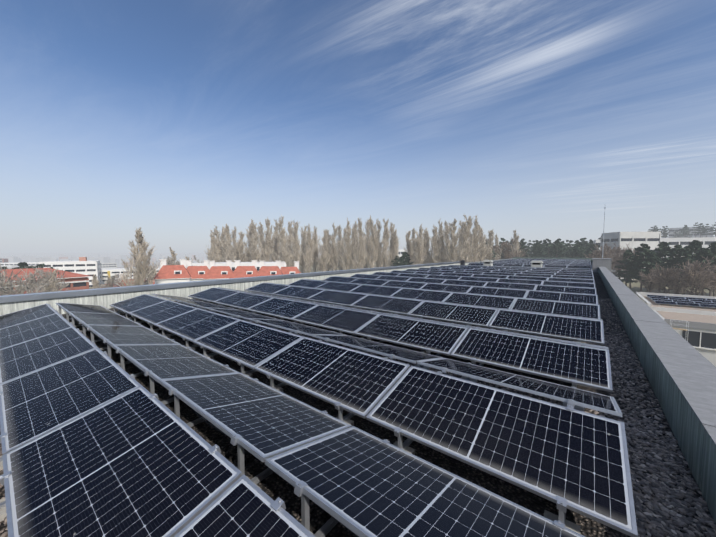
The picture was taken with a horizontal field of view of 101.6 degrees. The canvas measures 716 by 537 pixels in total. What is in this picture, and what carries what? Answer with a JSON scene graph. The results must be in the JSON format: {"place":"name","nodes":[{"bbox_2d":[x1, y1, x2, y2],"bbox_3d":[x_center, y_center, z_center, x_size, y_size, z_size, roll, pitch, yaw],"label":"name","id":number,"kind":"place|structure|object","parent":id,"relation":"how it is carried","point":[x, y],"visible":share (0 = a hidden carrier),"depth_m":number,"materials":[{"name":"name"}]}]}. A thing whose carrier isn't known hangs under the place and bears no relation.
{"place":"outdoors","nodes":[
{"label":"outdoors","id":0,"kind":"place"},
{"bbox_2d":[0,262,712,536],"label":"roof gravel","id":1,"kind":"structure","parent":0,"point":[274,486],"depth_m":3.46,"materials":[{"name":"grey gravel"}]},
{"bbox_2d":[81,324,357,536],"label":"dc cabling","id":2,"kind":"object","parent":1,"relation":"on","point":[229,437],"depth_m":2.97,"materials":[{"name":"black"}]},
{"bbox_2d":[0,259,507,315],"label":"parapet","id":3,"kind":"structure","parent":1,"relation":"on","point":[105,297],"depth_m":12.73,"materials":[{"name":"grey concrete"}]},
{"bbox_2d":[0,267,586,536],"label":"panel mounting frame","id":4,"kind":"object","parent":1,"relation":"on","point":[560,521],"visible":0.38,"depth_m":3.65,"materials":[{"name":"metal"}]},
{"bbox_2d":[0,265,637,536],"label":"solar panels","id":5,"kind":"object","parent":4,"relation":"attached to","point":[95,442],"visible":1,"depth_m":3.25,"materials":[{"name":"glass"}]},
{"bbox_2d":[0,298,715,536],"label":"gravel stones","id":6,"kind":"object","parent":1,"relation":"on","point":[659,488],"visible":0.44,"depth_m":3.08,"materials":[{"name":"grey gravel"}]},
{"bbox_2d":[483,260,492,265],"bbox_3d":[16.345,-0.478,36.684,1.008,1.150,1.008,3,4,38],"label":"vent","id":7,"kind":"object","parent":1,"relation":"on","point":[488,262],"visible":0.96,"depth_m":36.37,"materials":[{"name":"metal"}]},
{"bbox_2d":[530,260,542,267],"bbox_3d":[20.320,-0.300,33.170,1.120,1.200,1.120,3,4,38],"label":"vent","id":8,"kind":"object","parent":1,"relation":"on","point":[536,263],"visible":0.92,"depth_m":32.82,"materials":[{"name":"metal"}]},
{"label":"array mounting","id":9,"kind":"object","parent":1,"relation":"on","visible":0},
{"bbox_2d":[468,258,591,268],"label":"solar panels","id":10,"kind":"object","parent":9,"relation":"on","point":[574,263],"visible":0.88,"depth_m":41.60,"materials":[{"name":"glass"}]},
{"bbox_2d":[0,252,715,296],"bbox_3d":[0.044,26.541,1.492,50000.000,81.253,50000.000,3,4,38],"label":"terrain","id":11,"kind":"structure","parent":0,"point":[635,288],"depth_m":216.56,"materials":[{"name":"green plant"}]},
{"bbox_2d":[0,255,203,295],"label":"pale bare trees","id":12,"kind":"object","parent":11,"relation":"on","point":[46,277],"visible":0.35,"depth_m":49.72,"materials":[{"name":"beige plant"}]},
{"bbox_2d":[42,214,522,291],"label":"bare trees","id":13,"kind":"object","parent":11,"relation":"on","point":[362,249],"visible":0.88,"depth_m":119.89,"materials":[{"name":"beige plant"}]},
{"bbox_2d":[0,226,715,366],"bbox_3d":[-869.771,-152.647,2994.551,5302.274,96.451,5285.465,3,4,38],"label":"buildings","id":14,"kind":"structure","parent":11,"relation":"on","point":[83,269],"depth_m":80.72,"materials":[{"name":"concrete"}]},
{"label":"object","id":15,"kind":"object","parent":14,"relation":"on","visible":0},
{"bbox_2d":[646,294,715,307],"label":"solar panels","id":16,"kind":"object","parent":15,"relation":"attached to","point":[692,301],"visible":1,"depth_m":45.64,"materials":[{"name":"glass"}]},
{"bbox_2d":[0,222,715,295],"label":"conifers","id":17,"kind":"object","parent":11,"relation":"on","point":[557,248],"visible":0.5,"depth_m":90.57,"materials":[{"name":"green plant"}]},
{"bbox_2d":[490,237,715,296],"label":"bare trees","id":18,"kind":"object","parent":11,"relation":"on","point":[702,277],"visible":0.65,"depth_m":71.35,"materials":[{"name":"brown plant"}]},
{"bbox_2d":[513,257,715,522],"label":"parapet","id":19,"kind":"structure","parent":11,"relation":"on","point":[679,370],"depth_m":3.94,"materials":[{"name":"grey metal"}]},
{"bbox_2d":[602,207,605,258],"bbox_3d":[26.979,-4.075,32.027,0.200,5.950,0.200,3,4,38],"label":"lightning mast","id":20,"kind":"object","parent":19,"relation":"on","point":[603,234],"visible":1,"depth_m":32.04,"materials":[{"name":"silver metal"}]},
{"bbox_2d":[670,319,688,341],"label":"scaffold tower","id":21,"kind":"structure","parent":11,"relation":"on","point":[680,328],"depth_m":34.53,"materials":[{"name":"grey metal"}]},
{"bbox_2d":[0,0,715,252],"label":"sky","id":22,"kind":"structure","parent":0,"point":[173,120],"materials":[{"name":"blue"}]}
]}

